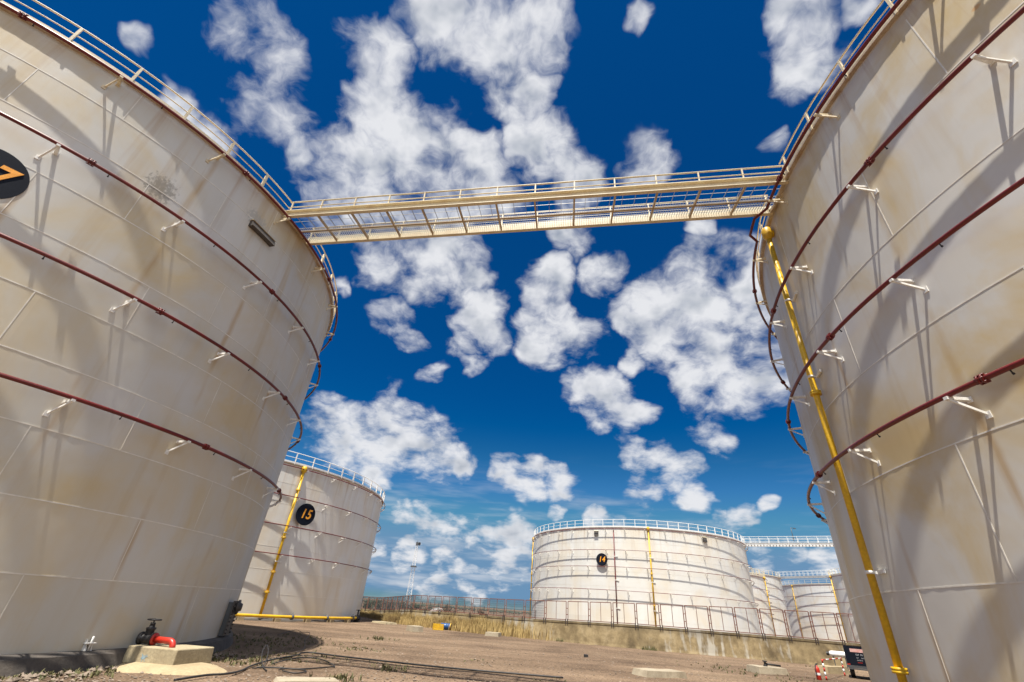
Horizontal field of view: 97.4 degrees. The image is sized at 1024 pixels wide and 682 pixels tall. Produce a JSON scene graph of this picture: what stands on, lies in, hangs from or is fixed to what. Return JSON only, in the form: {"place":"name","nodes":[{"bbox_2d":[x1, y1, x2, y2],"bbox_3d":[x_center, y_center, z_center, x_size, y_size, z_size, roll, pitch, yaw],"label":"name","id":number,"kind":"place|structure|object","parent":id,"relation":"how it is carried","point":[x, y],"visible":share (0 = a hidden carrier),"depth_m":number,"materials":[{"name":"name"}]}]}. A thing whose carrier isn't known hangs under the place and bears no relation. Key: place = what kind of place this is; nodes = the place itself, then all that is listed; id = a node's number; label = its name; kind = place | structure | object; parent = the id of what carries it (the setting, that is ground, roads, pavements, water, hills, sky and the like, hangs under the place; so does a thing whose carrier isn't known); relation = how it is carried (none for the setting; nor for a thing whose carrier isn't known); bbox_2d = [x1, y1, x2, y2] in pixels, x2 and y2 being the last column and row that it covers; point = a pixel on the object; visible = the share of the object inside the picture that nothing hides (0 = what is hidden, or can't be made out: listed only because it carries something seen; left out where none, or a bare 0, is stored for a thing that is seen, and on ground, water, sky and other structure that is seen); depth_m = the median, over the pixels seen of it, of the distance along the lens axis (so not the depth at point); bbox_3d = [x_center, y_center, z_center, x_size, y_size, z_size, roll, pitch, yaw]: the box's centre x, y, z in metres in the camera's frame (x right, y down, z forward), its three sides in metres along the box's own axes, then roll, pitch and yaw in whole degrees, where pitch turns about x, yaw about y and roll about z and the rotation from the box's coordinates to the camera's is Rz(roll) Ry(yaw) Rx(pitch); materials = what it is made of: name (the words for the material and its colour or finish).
{"place":"outdoors","nodes":[
{"label":"outdoors","id":0,"kind":"place"},
{"bbox_2d":[1,598,870,681],"bbox_3d":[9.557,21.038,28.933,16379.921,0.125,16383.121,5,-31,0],"label":"ground","id":1,"kind":"structure","parent":0,"point":[536,660],"depth_m":27.52,"materials":[{"name":"brown soil"}]},
{"bbox_2d":[0,0,337,676],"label":"storage tank","id":2,"kind":"object","parent":1,"relation":"on","point":[168,308],"visible":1,"depth_m":17.05,"materials":[{"name":"metal"}]},
{"bbox_2d":[217,600,242,635],"bbox_3d":[-13.962,13.720,22.322,0.747,1.534,1.211,5,-31,0],"label":"cleanout door","id":3,"kind":"structure","parent":2,"relation":"in","point":[233,608],"depth_m":22.08,"materials":[{"name":"grey metal"}]},
{"bbox_2d":[117,662,226,674],"bbox_3d":[-11.667,11.333,15.638,3.717,0.216,3.003,5,-31,0],"label":"cement pad","id":4,"kind":"object","parent":1,"relation":"on","point":[200,668],"visible":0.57,"depth_m":14.88,"materials":[{"name":"beige concrete"}]},
{"bbox_2d":[122,644,213,664],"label":"concrete plinth","id":5,"kind":"structure","parent":4,"relation":"on","point":[165,654],"depth_m":15.48,"materials":[{"name":"beige concrete"}]},
{"bbox_2d":[135,618,175,647],"bbox_3d":[-12.558,10.475,16.111,1.482,0.848,0.467,2,-31,5],"label":"gate valve","id":6,"kind":"object","parent":5,"relation":"on","point":[150,636],"visible":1,"depth_m":15.94,"materials":[{"name":"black metal"}]},
{"bbox_2d":[173,652,300,680],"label":"hose","id":7,"kind":"object","parent":1,"relation":"on","point":[203,675],"visible":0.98,"depth_m":15.04,"materials":[{"name":"black rubber"}]},
{"bbox_2d":[252,645,268,670],"bbox_3d":[-10.004,12.605,17.943,0.519,0.473,4.330,17,-33,-20],"label":"hose","id":8,"kind":"object","parent":1,"relation":"on","point":[261,659],"visible":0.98,"depth_m":17.84,"materials":[{"name":"black rubber"}]},
{"bbox_2d":[278,668,306,673],"bbox_3d":[-8.070,12.231,16.678,1.177,0.045,0.863,-16,-36,31],"label":"hose","id":9,"kind":"object","parent":1,"relation":"on","point":[283,670],"visible":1,"depth_m":16.43,"materials":[{"name":"black rubber"}]},
{"bbox_2d":[279,630,309,652],"bbox_3d":[-13.335,17.894,27.067,1.976,0.261,13.321,14,-32,-15],"label":"hose","id":10,"kind":"object","parent":1,"relation":"on","point":[305,639],"visible":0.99,"depth_m":30.09,"materials":[{"name":"black rubber"}]},
{"bbox_2d":[257,657,334,669],"bbox_3d":[-8.428,13.347,18.595,2.378,0.048,4.334,5,-31,0],"label":"hose","id":11,"kind":"object","parent":1,"relation":"on","point":[300,668],"visible":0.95,"depth_m":18.03,"materials":[{"name":"black rubber"}]},
{"bbox_2d":[235,610,360,622],"bbox_3d":[-22.854,28.006,46.136,3.302,1.246,22.126,-13,-35,27],"label":"manifold pipe","id":12,"kind":"object","parent":1,"relation":"on","point":[277,618],"visible":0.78,"depth_m":45.42,"materials":[{"name":"yellow metal"}]},
{"bbox_2d":[273,677,338,681],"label":"concrete slab","id":13,"kind":"structure","parent":1,"relation":"on","point":[303,679],"depth_m":14.96,"materials":[{"name":"beige concrete"}]},
{"bbox_2d":[234,450,385,621],"bbox_3d":[-40.280,26.011,59.369,43.710,16.145,43.710,5,-31,0],"label":"storage tank","id":14,"kind":"object","parent":1,"relation":"on","point":[313,552],"visible":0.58,"depth_m":49.67,"materials":[{"name":"metal"}]},
{"bbox_2d":[363,599,373,608],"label":"shrub","id":15,"kind":"object","parent":1,"relation":"on","point":[368,605],"visible":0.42,"depth_m":92.76,"materials":[{"name":"green plant"}]},
{"bbox_2d":[371,599,383,608],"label":"shrub","id":16,"kind":"object","parent":1,"relation":"on","point":[376,607],"visible":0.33,"depth_m":95.56,"materials":[{"name":"green plant"}]},
{"bbox_2d":[372,621,396,623],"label":"concrete slab","id":17,"kind":"structure","parent":1,"relation":"on","point":[382,622],"depth_m":54.97,"materials":[{"name":"beige concrete"}]},
{"bbox_2d":[405,542,420,604],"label":"lattice mast","id":18,"kind":"object","parent":1,"relation":"on","point":[418,543],"visible":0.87,"depth_m":209.93,"materials":[{"name":"white metal"}]},
{"bbox_2d":[0,631,828,681],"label":"weeds","id":19,"kind":"object","parent":1,"relation":"on","point":[337,677],"visible":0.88,"depth_m":19.20,"materials":[{"name":"plant"}]},
{"bbox_2d":[406,625,422,631],"bbox_3d":[-9.795,29.019,45.294,1.178,0.594,1.656,25,-36,-30],"label":"concrete slab","id":20,"kind":"object","parent":1,"relation":"on","point":[412,628],"depth_m":44.86,"materials":[{"name":"beige concrete"}]},
{"bbox_2d":[301,652,562,677],"bbox_3d":[-3.929,15.111,20.966,12.553,0.070,0.698,0,-31,8],"label":"hose","id":21,"kind":"object","parent":1,"relation":"on","point":[435,666],"visible":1,"depth_m":20.60,"materials":[{"name":"black rubber"}]},
{"bbox_2d":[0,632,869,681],"bbox_3d":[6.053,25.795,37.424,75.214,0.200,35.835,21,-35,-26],"label":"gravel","id":22,"kind":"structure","parent":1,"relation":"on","point":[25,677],"depth_m":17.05,"materials":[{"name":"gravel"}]},
{"bbox_2d":[432,623,443,629],"bbox_3d":[-8.450,32.700,51.439,1.200,0.600,0.840,10,-31,-10],"label":"crate","id":23,"kind":"object","parent":1,"relation":"on","point":[437,627],"visible":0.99,"depth_m":51.12,"materials":[{"name":"yellow paint"}]},
{"bbox_2d":[440,623,451,629],"bbox_3d":[-7.744,33.459,52.684,1.218,0.687,0.687,0,-31,7],"label":"drum","id":24,"kind":"object","parent":1,"relation":"on","point":[446,626],"visible":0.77,"depth_m":52.46,"materials":[{"name":"blue plastic"}]},
{"bbox_2d":[362,599,531,614],"bbox_3d":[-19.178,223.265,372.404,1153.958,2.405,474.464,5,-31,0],"label":"scrubland","id":25,"kind":"structure","parent":1,"relation":"on","point":[508,611],"depth_m":404.00,"materials":[{"name":"plant"}]},
{"bbox_2d":[361,597,535,618],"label":"fence","id":26,"kind":"object","parent":1,"relation":"on","point":[457,608],"visible":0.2,"depth_m":91.47,"materials":[{"name":"metal"}]},
{"bbox_2d":[438,605,458,612],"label":"shrub","id":27,"kind":"object","parent":1,"relation":"on","point":[443,610],"visible":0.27,"depth_m":92.31,"materials":[{"name":"green plant"}]},
{"bbox_2d":[359,609,553,640],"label":"dry grass","id":28,"kind":"structure","parent":1,"relation":"on","point":[478,625],"depth_m":52.45,"materials":[{"name":"plant"}]},
{"bbox_2d":[485,632,500,636],"bbox_3d":[-1.988,31.215,47.782,1.517,0.446,1.491,-3,-32,12],"label":"concrete slab","id":29,"kind":"object","parent":1,"relation":"on","point":[496,634],"depth_m":47.26,"materials":[{"name":"beige concrete"}]},
{"bbox_2d":[554,638,656,650],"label":"wall foot weeds","id":30,"kind":"object","parent":1,"relation":"on","point":[647,648],"depth_m":45.32,"materials":[{"name":"plant"}]},
{"bbox_2d":[360,609,860,667],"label":"bund wall","id":31,"kind":"structure","parent":1,"relation":"on","point":[759,647],"depth_m":45.79,"materials":[{"name":"concrete"}]},
{"bbox_2d":[361,595,859,644],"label":"fence","id":32,"kind":"object","parent":31,"relation":"on","point":[390,604],"visible":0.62,"depth_m":50.86,"materials":[{"name":"brown metal"}]},
{"bbox_2d":[529,519,760,634],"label":"storage tank","id":33,"kind":"object","parent":1,"relation":"on","point":[620,565],"visible":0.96,"depth_m":81.86,"materials":[{"name":"metal"}]},
{"bbox_2d":[741,527,833,546],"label":"walkway bridge","id":34,"kind":"structure","parent":33,"relation":"on","point":[798,544],"depth_m":89.79,"materials":[{"name":"white paint"}]},
{"bbox_2d":[632,668,686,677],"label":"concrete slab","id":35,"kind":"structure","parent":1,"relation":"on","point":[656,673],"depth_m":24.23,"materials":[{"name":"beige concrete"}]},
{"bbox_2d":[750,568,774,635],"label":"storage tank","id":36,"kind":"object","parent":1,"relation":"on","point":[760,592],"visible":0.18,"depth_m":118.08,"materials":[{"name":"white metal"}]},
{"bbox_2d":[746,660,788,674],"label":"concrete slab","id":37,"kind":"structure","parent":1,"relation":"on","point":[765,668],"depth_m":30.53,"materials":[{"name":"beige concrete"}]},
{"bbox_2d":[750,568,792,637],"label":"storage tank","id":38,"kind":"object","parent":1,"relation":"on","point":[776,590],"visible":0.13,"depth_m":151.35,"materials":[{"name":"white metal"}]},
{"bbox_2d":[781,579,845,641],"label":"storage tank","id":39,"kind":"object","parent":1,"relation":"on","point":[816,597],"visible":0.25,"depth_m":179.80,"materials":[{"name":"white metal"}]},
{"bbox_2d":[814,663,821,679],"bbox_3d":[19.794,21.402,29.091,0.308,0.940,0.379,-8,-33,20],"label":"traffic cone","id":40,"kind":"object","parent":1,"relation":"on","point":[817,673],"visible":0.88,"depth_m":29.00,"materials":[{"name":"red paint"}]},
{"bbox_2d":[817,665,849,673],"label":"concrete kerb","id":41,"kind":"structure","parent":1,"relation":"on","point":[833,669],"depth_m":34.71,"materials":[{"name":"beige concrete"}]},
{"bbox_2d":[821,657,845,679],"bbox_3d":[22.674,23.026,31.631,0.100,1.152,6.718,-21,-39,36],"label":"barrier","id":42,"kind":"object","parent":1,"relation":"on","point":[840,658],"visible":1,"depth_m":31.65,"materials":[{"name":"metal"}]},
{"bbox_2d":[826,651,848,669],"bbox_3d":[26.540,26.014,36.418,1.568,1.461,0.512,-14,-35,28],"label":"gas cylinder","id":43,"kind":"object","parent":1,"relation":"on","point":[838,654],"visible":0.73,"depth_m":36.56,"materials":[{"name":"white paint"}]},
{"bbox_2d":[828,568,859,643],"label":"storage tank","id":44,"kind":"object","parent":1,"relation":"on","point":[840,594],"visible":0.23,"depth_m":126.01,"materials":[{"name":"white metal"}]},
{"bbox_2d":[776,569,836,578],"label":"walkway bridge","id":45,"kind":"structure","parent":44,"relation":"on","point":[812,576],"depth_m":147.10,"materials":[{"name":"white paint"}]},
{"bbox_2d":[843,645,867,677],"bbox_3d":[26.111,24.003,33.609,1.856,1.964,3.128,-15,-36,29],"label":"sign board","id":46,"kind":"object","parent":1,"relation":"on","point":[855,658],"visible":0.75,"depth_m":32.84,"materials":[{"name":"black metal"}]},
{"bbox_2d":[749,0,1023,681],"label":"storage tank","id":47,"kind":"object","parent":1,"relation":"on","point":[889,258],"visible":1,"depth_m":13.17,"materials":[{"name":"metal"}]},
{"bbox_2d":[282,165,788,245],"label":"walkway bridge","id":48,"kind":"structure","parent":47,"relation":"attached to","point":[624,219],"depth_m":23.12,"materials":[{"name":"beige paint"}]},
{"bbox_2d":[3,0,896,610],"label":"sky","id":49,"kind":"structure","parent":0,"point":[498,388],"materials":[{"name":"blue"}]}
]}

